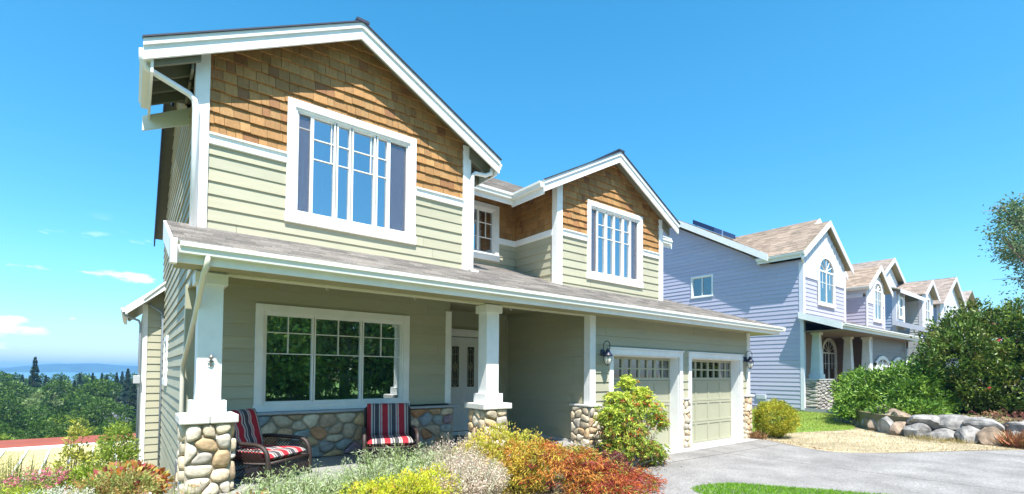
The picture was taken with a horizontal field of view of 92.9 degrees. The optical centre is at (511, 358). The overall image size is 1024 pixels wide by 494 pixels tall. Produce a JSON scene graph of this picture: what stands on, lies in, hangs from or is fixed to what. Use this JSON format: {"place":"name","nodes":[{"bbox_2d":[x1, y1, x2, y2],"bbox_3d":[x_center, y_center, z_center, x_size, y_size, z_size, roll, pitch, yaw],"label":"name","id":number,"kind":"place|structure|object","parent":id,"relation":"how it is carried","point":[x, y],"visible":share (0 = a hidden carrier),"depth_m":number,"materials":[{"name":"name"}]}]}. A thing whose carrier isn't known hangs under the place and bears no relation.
{"place":"outdoors","nodes":[
{"label":"outdoors","id":0,"kind":"place"},
{"bbox_2d":[0,479,53,493],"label":"ornamental grass","id":1,"kind":"object","parent":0,"point":[23,488],"depth_m":5.96,"materials":[{"name":"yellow plant"}]},
{"bbox_2d":[0,448,60,491],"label":"ornamental grass","id":2,"kind":"object","parent":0,"point":[6,468],"depth_m":7.17,"materials":[{"name":"yellow plant"}]},
{"bbox_2d":[0,363,137,372],"bbox_3d":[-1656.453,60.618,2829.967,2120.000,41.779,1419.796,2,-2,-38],"label":"hills","id":3,"kind":"structure","parent":0,"point":[92,367],"depth_m":2079.54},
{"bbox_2d":[0,0,1023,381],"label":"sky","id":4,"kind":"structure","parent":0,"point":[893,124],"materials":[{"name":"blue"}]},
{"bbox_2d":[1,372,1023,382],"bbox_3d":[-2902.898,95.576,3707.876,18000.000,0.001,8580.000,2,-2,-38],"label":"sea","id":5,"kind":"structure","parent":0,"point":[67,374],"depth_m":1345.91,"materials":[{"name":"liquid"}]},
{"bbox_2d":[453,384,1022,493],"bbox_3d":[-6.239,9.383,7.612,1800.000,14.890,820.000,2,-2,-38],"label":"ground","id":6,"kind":"structure","parent":0,"point":[556,491],"depth_m":7.88,"materials":[{"name":"soil"}]},
{"bbox_2d":[0,431,13,439],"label":"broadleaf tree","id":7,"kind":"object","parent":6,"relation":"on","point":[3,437],"visible":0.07,"depth_m":44.04,"materials":[{"name":"green plant"}]},
{"bbox_2d":[0,420,28,439],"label":"broadleaf tree","id":8,"kind":"object","parent":6,"relation":"on","point":[4,426],"visible":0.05,"depth_m":45.97,"materials":[{"name":"green plant"}]},
{"bbox_2d":[0,398,29,423],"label":"broadleaf tree","id":9,"kind":"object","parent":6,"relation":"on","point":[8,415],"visible":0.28,"depth_m":72.50,"materials":[{"name":"green plant"}]},
{"bbox_2d":[7,428,32,438],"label":"broadleaf tree","id":10,"kind":"object","parent":6,"relation":"on","point":[21,434],"visible":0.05,"depth_m":48.30,"materials":[{"name":"green plant"}]},
{"bbox_2d":[0,371,41,396],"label":"broadleaf tree","id":11,"kind":"object","parent":6,"relation":"on","point":[7,375],"visible":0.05,"depth_m":98.46,"materials":[{"name":"green plant"}]},
{"bbox_2d":[0,392,50,436],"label":"broadleaf tree","id":12,"kind":"object","parent":6,"relation":"on","point":[25,419],"visible":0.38,"depth_m":64.38,"materials":[{"name":"green plant"}]},
{"bbox_2d":[0,380,52,422],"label":"broadleaf tree","id":13,"kind":"object","parent":6,"relation":"on","point":[21,388],"visible":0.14,"depth_m":91.57,"materials":[{"name":"green plant"}]},
{"bbox_2d":[15,418,48,439],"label":"broadleaf tree","id":14,"kind":"object","parent":6,"relation":"on","point":[32,423],"visible":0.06,"depth_m":45.74,"materials":[{"name":"green plant"}]},
{"bbox_2d":[0,463,74,493],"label":"flowering perennial","id":15,"kind":"object","parent":6,"relation":"on","point":[34,479],"visible":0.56,"depth_m":6.80,"materials":[{"name":"pink plant"}]},
{"bbox_2d":[26,357,54,392],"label":"conifer tree","id":16,"kind":"object","parent":6,"relation":"on","point":[36,380],"visible":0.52,"depth_m":107.54,"materials":[{"name":"green plant"}]},
{"bbox_2d":[21,388,63,436],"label":"broadleaf tree","id":17,"kind":"object","parent":6,"relation":"on","point":[35,395],"visible":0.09,"depth_m":85.45,"materials":[{"name":"green plant"}]},
{"bbox_2d":[32,419,61,437],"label":"broadleaf tree","id":18,"kind":"object","parent":6,"relation":"on","point":[45,424],"visible":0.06,"depth_m":60.76,"materials":[{"name":"green plant"}]},
{"bbox_2d":[43,375,58,405],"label":"conifer tree","id":19,"kind":"object","parent":6,"relation":"on","point":[45,380],"visible":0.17,"depth_m":115.97,"materials":[{"name":"green plant"}]},
{"bbox_2d":[39,410,69,437],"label":"broadleaf tree","id":20,"kind":"object","parent":6,"relation":"on","point":[63,420],"visible":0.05,"depth_m":49.96,"materials":[{"name":"green plant"}]},
{"bbox_2d":[42,372,70,389],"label":"broadleaf tree","id":21,"kind":"object","parent":6,"relation":"on","point":[58,374],"visible":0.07,"depth_m":160.11,"materials":[{"name":"green plant"}]},
{"bbox_2d":[21,481,94,493],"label":"yarrow","id":22,"kind":"object","parent":6,"relation":"on","point":[61,489],"visible":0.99,"depth_m":6.06,"materials":[{"name":"white plant"}]},
{"bbox_2d":[48,425,67,437],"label":"broadleaf tree","id":23,"kind":"object","parent":6,"relation":"on","point":[60,431],"visible":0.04,"depth_m":46.61,"materials":[{"name":"green plant"}]},
{"bbox_2d":[27,378,96,428],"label":"broadleaf tree","id":24,"kind":"object","parent":6,"relation":"on","point":[67,406],"visible":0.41,"depth_m":78.51,"materials":[{"name":"green plant"}]},
{"bbox_2d":[51,379,72,402],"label":"broadleaf tree","id":25,"kind":"object","parent":6,"relation":"on","point":[64,385],"visible":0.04,"depth_m":126.22,"materials":[{"name":"green plant"}]},
{"bbox_2d":[0,433,135,483],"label":"building","id":26,"kind":"structure","parent":6,"relation":"on","point":[38,447],"depth_m":39.84,"materials":[{"name":"concrete"}]},
{"bbox_2d":[47,414,89,435],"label":"broadleaf tree","id":27,"kind":"object","parent":6,"relation":"on","point":[84,422],"visible":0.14,"depth_m":66.01,"materials":[{"name":"green plant"}]},
{"bbox_2d":[64,373,83,393],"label":"conifer tree","id":28,"kind":"object","parent":6,"relation":"on","point":[79,381],"visible":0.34,"depth_m":112.15,"materials":[{"name":"green plant"}]},
{"bbox_2d":[47,419,104,479],"bbox_3d":[-7.374,1.879,8.395,1.022,1.707,0.760,2,-2,-38],"label":"shrub","id":29,"kind":"object","parent":6,"relation":"on","point":[81,454],"visible":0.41,"depth_m":8.31,"materials":[{"name":"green plant"}]},
{"bbox_2d":[50,460,116,493],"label":"border shrub","id":30,"kind":"object","parent":6,"relation":"on","point":[76,472],"visible":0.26,"depth_m":7.14,"materials":[{"name":"green plant"}]},
{"bbox_2d":[59,378,114,406],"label":"broadleaf tree","id":31,"kind":"object","parent":6,"relation":"on","point":[91,387],"visible":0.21,"depth_m":89.24,"materials":[{"name":"green plant"}]},
{"bbox_2d":[66,397,114,427],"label":"broadleaf tree","id":32,"kind":"object","parent":6,"relation":"on","point":[95,418],"visible":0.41,"depth_m":71.39,"materials":[{"name":"green plant"}]},
{"bbox_2d":[82,425,100,435],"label":"broadleaf tree","id":33,"kind":"object","parent":6,"relation":"on","point":[93,429],"visible":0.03,"depth_m":50.87,"materials":[{"name":"green plant"}]},
{"bbox_2d":[69,379,124,415],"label":"broadleaf tree","id":34,"kind":"object","parent":6,"relation":"on","point":[115,392],"visible":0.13,"depth_m":90.15,"materials":[{"name":"green plant"}]},
{"bbox_2d":[94,421,111,434],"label":"broadleaf tree","id":35,"kind":"object","parent":6,"relation":"on","point":[100,427],"visible":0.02,"depth_m":48.04,"materials":[{"name":"green plant"}]},
{"bbox_2d":[76,419,141,470],"bbox_3d":[-8.240,2.241,9.786,1.365,2.019,1.280,2,-2,-38],"label":"green shrub","id":36,"kind":"object","parent":6,"relation":"on","point":[107,450],"visible":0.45,"depth_m":9.92,"materials":[{"name":"green plant"}]},
{"bbox_2d":[91,416,128,434],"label":"broadleaf tree","id":37,"kind":"object","parent":6,"relation":"on","point":[106,421],"visible":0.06,"depth_m":51.01,"materials":[{"name":"green plant"}]},
{"bbox_2d":[65,467,163,493],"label":"border shrub","id":38,"kind":"object","parent":6,"relation":"on","point":[126,481],"visible":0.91,"depth_m":6.71,"materials":[{"name":"green plant"}]},
{"bbox_2d":[106,372,125,405],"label":"conifer tree","id":39,"kind":"object","parent":6,"relation":"on","point":[116,378],"visible":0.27,"depth_m":108.44,"materials":[{"name":"green plant"}]},
{"bbox_2d":[67,459,174,493],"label":"hydrangea","id":40,"kind":"object","parent":6,"relation":"on","point":[111,467],"visible":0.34,"depth_m":7.37,"materials":[{"name":"red plant"}]},
{"bbox_2d":[107,403,135,432],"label":"broadleaf tree","id":41,"kind":"object","parent":6,"relation":"on","point":[120,414],"visible":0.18,"depth_m":71.35,"materials":[{"name":"green plant"}]},
{"bbox_2d":[119,371,126,394],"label":"conifer tree","id":42,"kind":"object","parent":6,"relation":"on","point":[122,377],"visible":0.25,"depth_m":136.37,"materials":[{"name":"green plant"}]},
{"bbox_2d":[115,368,136,410],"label":"conifer tree","id":43,"kind":"object","parent":6,"relation":"on","point":[126,393],"visible":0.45,"depth_m":105.46,"materials":[{"name":"green plant"}]},
{"bbox_2d":[118,414,133,429],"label":"broadleaf tree","id":44,"kind":"object","parent":6,"relation":"on","point":[127,419],"visible":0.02,"depth_m":53.42,"materials":[{"name":"green plant"}]},
{"bbox_2d":[124,379,136,418],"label":"conifer tree","id":45,"kind":"object","parent":6,"relation":"on","point":[133,392],"visible":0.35,"depth_m":98.20,"materials":[{"name":"green plant"}]},
{"bbox_2d":[137,475,220,493],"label":"feathery herb","id":46,"kind":"object","parent":6,"relation":"on","point":[175,488],"visible":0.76,"depth_m":5.29,"materials":[{"name":"green plant"}]},
{"bbox_2d":[236,459,354,493],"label":"feathery herb","id":47,"kind":"object","parent":6,"relation":"on","point":[306,486],"visible":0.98,"depth_m":5.62,"materials":[{"name":"green plant"}]},
{"bbox_2d":[328,433,447,493],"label":"feathery herb","id":48,"kind":"object","parent":6,"relation":"on","point":[381,467],"visible":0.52,"depth_m":6.24,"materials":[{"name":"green plant"}]},
{"bbox_2d":[337,461,465,493],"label":"lime shrub","id":49,"kind":"object","parent":6,"relation":"on","point":[391,487],"visible":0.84,"depth_m":5.95,"materials":[{"name":"yellow plant"}]},
{"bbox_2d":[407,441,460,472],"bbox_3d":[-1.148,1.541,6.941,1.023,0.874,0.816,2,-2,-38],"label":"feathery herb","id":50,"kind":"object","parent":6,"relation":"on","point":[434,453],"visible":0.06,"depth_m":6.90,"materials":[{"name":"green plant"}]},
{"bbox_2d":[121,16,785,493],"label":"house","id":51,"kind":"structure","parent":6,"relation":"on","point":[347,226],"depth_m":8.46,"materials":[{"name":"green"}]},
{"bbox_2d":[162,335,168,385],"bbox_3d":[-7.837,0.049,11.074,0.148,1.100,1.124,2,-2,-38],"label":"window","id":52,"kind":"structure","parent":51,"relation":"in","point":[165,361],"depth_m":10.64,"materials":[{"name":"white paint"}]},
{"bbox_2d":[229,408,311,485],"bbox_3d":[-3.382,1.137,6.497,1.046,0.882,0.856,0,-2,14],"label":"patio chair","id":53,"kind":"object","parent":51,"relation":"on","point":[251,449],"visible":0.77,"depth_m":6.48,"materials":[{"name":"fabric"}]},
{"bbox_2d":[252,303,409,411],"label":"window","id":54,"kind":"structure","parent":51,"relation":"in","point":[306,358],"depth_m":8.94,"materials":[{"name":"glass"}]},
{"bbox_2d":[284,97,416,244],"bbox_3d":[-2.775,-2.954,8.228,2.143,1.875,0.850,2,-2,-38],"label":"window","id":55,"kind":"structure","parent":51,"relation":"in","point":[344,173],"depth_m":7.88,"materials":[{"name":"glass"}]},
{"bbox_2d":[361,403,419,463],"bbox_3d":[-1.982,1.187,7.863,0.856,0.882,1.046,1,-2,-18],"label":"patio chair","id":56,"kind":"object","parent":51,"relation":"on","point":[384,423],"visible":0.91,"depth_m":8.03,"materials":[{"name":"fabric"}]},
{"bbox_2d":[449,337,478,430],"bbox_3d":[-1.064,0.581,11.177,0.980,2.125,0.062,2,-2,-38],"label":"front door","id":57,"kind":"structure","parent":51,"relation":"in","point":[464,351],"depth_m":11.11,"materials":[{"name":"white wood"}]},
{"bbox_2d":[473,200,499,261],"bbox_3d":[-0.803,-3.012,11.428,1.192,1.344,0.148,2,-2,-38],"label":"window","id":58,"kind":"structure","parent":51,"relation":"in","point":[486,216],"depth_m":11.58,"materials":[{"name":"white paint"}]},
{"bbox_2d":[583,199,643,287],"bbox_3d":[2.352,-2.792,12.415,2.112,1.875,0.850,2,-2,-38],"label":"window","id":59,"kind":"structure","parent":51,"relation":"in","point":[614,248],"depth_m":12.11,"materials":[{"name":"glass"}]},
{"bbox_2d":[614,356,669,447],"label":"garage door","id":60,"kind":"structure","parent":51,"relation":"in","point":[654,373],"depth_m":11.37,"materials":[{"name":"paint"}]},
{"bbox_2d":[667,357,730,442],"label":"garage door","id":61,"kind":"structure","parent":51,"relation":"in","point":[711,379],"depth_m":12.93,"materials":[{"name":"paint"}]},
{"bbox_2d":[421,433,488,469],"bbox_3d":[-0.847,1.498,7.104,1.138,0.973,1.062,2,-2,-38],"label":"dry heather","id":62,"kind":"object","parent":6,"relation":"on","point":[462,448],"visible":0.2,"depth_m":7.03,"materials":[{"name":"beige plant"}]},
{"bbox_2d":[420,446,512,493],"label":"dry heather","id":63,"kind":"object","parent":6,"relation":"on","point":[479,480],"visible":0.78,"depth_m":6.41,"materials":[{"name":"beige plant"}]},
{"bbox_2d":[452,420,572,493],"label":"golden shrub","id":64,"kind":"object","parent":6,"relation":"on","point":[493,447],"visible":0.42,"depth_m":7.32,"materials":[{"name":"yellow plant"}]},
{"bbox_2d":[486,436,666,493],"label":"japanese maple","id":65,"kind":"object","parent":6,"relation":"on","point":[605,475],"visible":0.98,"depth_m":6.95,"materials":[{"name":"orange plant"}]},
{"bbox_2d":[595,448,629,466],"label":"shrub","id":66,"kind":"object","parent":6,"relation":"on","point":[618,457],"visible":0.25,"depth_m":8.57,"materials":[{"name":"red plant"}]},
{"bbox_2d":[593,373,670,467],"bbox_3d":[2.324,1.212,9.262,1.809,1.856,0.954,2,-2,-38],"label":"pieris","id":67,"kind":"object","parent":6,"relation":"on","point":[623,409],"visible":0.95,"depth_m":9.08,"materials":[{"name":"green plant"}]},
{"bbox_2d":[749,429,768,438],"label":"dry grass tuft","id":68,"kind":"object","parent":6,"relation":"on","point":[757,435],"visible":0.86,"depth_m":13.34,"materials":[{"name":"brown plant"}]},
{"bbox_2d":[663,219,923,412],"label":"house","id":69,"kind":"structure","parent":6,"relation":"on","point":[814,292],"depth_m":25.87,"materials":[{"name":"purple"}]},
{"bbox_2d":[691,274,713,298],"bbox_3d":[10.885,-4.113,27.834,0.148,1.260,1.394,2,-2,-38],"label":"window","id":70,"kind":"structure","parent":69,"relation":"in","point":[701,286],"depth_m":27.82,"materials":[{"name":"glass"}]},
{"bbox_2d":[693,220,734,238],"bbox_3d":[11.802,-7.309,28.101,2.350,1.400,1.650,2,-2,-38],"label":"solar panel","id":71,"kind":"object","parent":69,"relation":"attached to","point":[713,229],"visible":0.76,"depth_m":27.52,"materials":[{"name":"glass"}]},
{"bbox_2d":[817,256,835,308],"bbox_3d":[16.396,-4.021,25.395,2.230,2.650,0.160,2,-2,-38],"label":"window","id":72,"kind":"structure","parent":69,"relation":"in","point":[825,268],"depth_m":25.34,"materials":[{"name":"glass"}]},
{"bbox_2d":[822,338,837,389],"bbox_3d":[17.845,0.333,27.342,2.240,2.980,0.090,2,-2,-38],"label":"window","id":73,"kind":"structure","parent":69,"relation":"in","point":[829,349],"depth_m":27.48,"materials":[{"name":"glass"}]},
{"bbox_2d":[873,281,882,323],"bbox_3d":[22.908,-3.549,30.437,1.640,2.600,0.090,2,-2,-38],"label":"window","id":74,"kind":"structure","parent":69,"relation":"in","point":[877,288],"depth_m":30.44,"materials":[{"name":"white paint"}]},
{"bbox_2d":[875,356,889,369],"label":"window","id":75,"kind":"structure","parent":69,"relation":"in","point":[877,363],"depth_m":27.62,"materials":[{"name":"white paint"}]},
{"bbox_2d":[851,258,967,375],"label":"house","id":76,"kind":"structure","parent":6,"relation":"on","point":[910,307],"depth_m":40.92,"materials":[{"name":"blue"}]},
{"bbox_2d":[899,296,903,319],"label":"window","id":77,"kind":"structure","parent":76,"relation":"in","point":[901,307],"depth_m":36.55,"materials":[{"name":"white paint"}]},
{"bbox_2d":[925,297,930,323],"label":"window","id":78,"kind":"structure","parent":76,"relation":"in","point":[927,304],"depth_m":41.09,"materials":[{"name":"white paint"}]},
{"bbox_2d":[850,409,1023,430],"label":"planting bed","id":79,"kind":"object","parent":6,"relation":"on","point":[862,414],"visible":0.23,"depth_m":15.70,"materials":[{"name":"soil"}]},
{"bbox_2d":[826,362,907,423],"bbox_3d":[13.664,1.261,18.341,5.005,2.323,3.051,2,-2,-38],"label":"rhododendron","id":80,"kind":"object","parent":79,"relation":"on","point":[855,391],"visible":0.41,"depth_m":17.77,"materials":[{"name":"green plant"}]},
{"bbox_2d":[867,418,877,430],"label":"boulder","id":81,"kind":"object","parent":79,"relation":"on","point":[872,424],"visible":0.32,"depth_m":15.73,"materials":[{"name":"beige stone"}]},
{"bbox_2d":[891,410,910,416],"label":"boulder","id":82,"kind":"object","parent":79,"relation":"on","point":[899,413],"visible":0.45,"depth_m":14.87,"materials":[{"name":"beige stone"}]},
{"bbox_2d":[864,354,964,414],"bbox_3d":[13.535,1.010,16.609,4.744,2.395,2.884,2,-2,-38],"label":"rhododendron","id":83,"kind":"object","parent":79,"relation":"on","point":[920,395],"visible":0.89,"depth_m":16.10,"materials":[{"name":"green plant"}]},
{"bbox_2d":[906,414,939,430],"bbox_3d":[12.006,1.854,14.152,0.885,0.473,0.739,-1,-2,42],"label":"boulder","id":84,"kind":"object","parent":79,"relation":"on","point":[932,422],"visible":0.75,"depth_m":13.88,"materials":[{"name":"stone"}]},
{"bbox_2d":[937,414,970,429],"bbox_3d":[12.393,1.798,13.650,0.874,0.465,0.670,-1,-2,32],"label":"boulder","id":85,"kind":"object","parent":79,"relation":"on","point":[951,421],"visible":0.59,"depth_m":13.47,"materials":[{"name":"stone"}]},
{"bbox_2d":[901,293,1023,416],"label":"tall shrub","id":86,"kind":"object","parent":79,"relation":"on","point":[977,352],"visible":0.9,"depth_m":16.06,"materials":[{"name":"green plant"}]},
{"bbox_2d":[1002,420,1023,432],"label":"boulder","id":87,"kind":"object","parent":79,"relation":"on","point":[1016,425],"visible":0.49,"depth_m":12.51,"materials":[{"name":"stone"}]},
{"bbox_2d":[963,408,1023,425],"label":"trailing weed","id":88,"kind":"object","parent":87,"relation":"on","point":[994,415],"visible":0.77,"depth_m":13.00,"materials":[{"name":"red plant"}]},
{"bbox_2d":[1010,316,1023,416],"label":"tall shrub","id":89,"kind":"object","parent":79,"relation":"on","point":[1019,398],"visible":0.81,"depth_m":14.67,"materials":[{"name":"green plant"}]},
{"bbox_2d":[975,192,1023,298],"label":"broadleaf tree","id":90,"kind":"object","parent":6,"relation":"on","point":[1015,252],"visible":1,"depth_m":23.80,"materials":[{"name":"green plant"}]},
{"bbox_2d":[690,481,898,493],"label":"grass island","id":91,"kind":"structure","parent":0,"point":[744,489],"depth_m":7.38,"materials":[{"name":"green plant"}]},
{"bbox_2d":[751,408,854,433],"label":"lawn","id":92,"kind":"structure","parent":0,"point":[820,415],"depth_m":17.94,"materials":[{"name":"green plant"}]},
{"bbox_2d":[634,439,1023,493],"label":"driveway","id":93,"kind":"structure","parent":0,"point":[1003,471],"depth_m":9.06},
{"bbox_2d":[614,438,758,460],"bbox_3d":[4.269,2.134,11.710,6.150,0.001,0.650,2,-2,-38],"label":"garage apron","id":94,"kind":"object","parent":93,"relation":"on","point":[708,444],"visible":0.4,"depth_m":12.21,"materials":[{"name":"concrete"}]},
{"bbox_2d":[616,438,1008,492],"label":"leaf litter","id":95,"kind":"object","parent":93,"relation":"on","point":[788,444],"visible":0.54,"depth_m":11.47,"materials":[{"name":"brown plant"}]},
{"bbox_2d":[764,429,1023,452],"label":"dry grass","id":96,"kind":"structure","parent":0,"point":[855,434],"depth_m":12.82,"materials":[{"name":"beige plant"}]},
{"bbox_2d":[751,398,800,437],"bbox_3d":[7.523,1.718,13.900,1.439,1.206,1.353,2,-2,-38],"label":"globe shrub","id":97,"kind":"object","parent":96,"relation":"on","point":[788,421],"visible":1,"depth_m":13.61,"materials":[{"name":"yellow plant"}]},
{"bbox_2d":[877,416,893,433],"bbox_3d":[11.777,2.149,15.081,0.557,0.770,0.901,2,-1,4],"label":"boulder","id":98,"kind":"object","parent":96,"relation":"on","point":[885,423],"visible":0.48,"depth_m":15.05,"materials":[{"name":"stone"}]},
{"bbox_2d":[889,421,907,435],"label":"boulder","id":99,"kind":"object","parent":96,"relation":"on","point":[896,428],"visible":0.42,"depth_m":14.47,"materials":[{"name":"beige stone"}]},
{"bbox_2d":[903,422,931,436],"bbox_3d":[11.736,2.156,14.125,0.594,0.609,0.741,-1,-7,5],"label":"boulder","id":100,"kind":"object","parent":96,"relation":"on","point":[914,429],"visible":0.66,"depth_m":13.91,"materials":[{"name":"stone"}]},
{"bbox_2d":[922,428,956,440],"bbox_3d":[12.039,2.217,13.589,0.573,0.556,0.857,1,-7,-36],"label":"boulder","id":101,"kind":"object","parent":96,"relation":"on","point":[940,433],"visible":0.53,"depth_m":13.45,"materials":[{"name":"stone"}]},
{"bbox_2d":[905,433,976,443],"bbox_3d":[11.713,2.162,13.303,1.128,0.206,1.530,2,-2,-38],"label":"dry grass tuft","id":102,"kind":"object","parent":96,"relation":"on","point":[939,440],"visible":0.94,"depth_m":13.20,"materials":[{"name":"beige plant"}]},
{"bbox_2d":[954,425,979,443],"bbox_3d":[12.309,2.155,13.091,0.538,0.717,0.518,0,-2,11],"label":"boulder","id":103,"kind":"object","parent":96,"relation":"on","point":[964,433],"visible":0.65,"depth_m":12.97,"materials":[{"name":"stone"}]},
{"bbox_2d":[976,426,1004,445],"bbox_3d":[12.623,2.069,12.759,0.700,0.705,0.666,-2,-1,38],"label":"boulder","id":104,"kind":"object","parent":96,"relation":"on","point":[984,435],"visible":0.59,"depth_m":12.65,"materials":[{"name":"beige stone"}]},
{"bbox_2d":[962,417,1004,430],"bbox_3d":[12.624,1.802,13.055,0.836,0.487,0.654,-4,-8,44],"label":"boulder","id":105,"kind":"object","parent":104,"relation":"on","point":[980,423],"visible":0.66,"depth_m":12.94,"materials":[{"name":"stone"}]},
{"bbox_2d":[989,427,1023,448],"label":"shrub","id":106,"kind":"object","parent":96,"relation":"on","point":[1010,439],"visible":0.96,"depth_m":12.18,"materials":[{"name":"orange plant"}]},
{"bbox_2d":[908,291,978,363],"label":"house","id":107,"kind":"structure","parent":0,"point":[968,294],"depth_m":54.33,"materials":[{"name":"concrete"}]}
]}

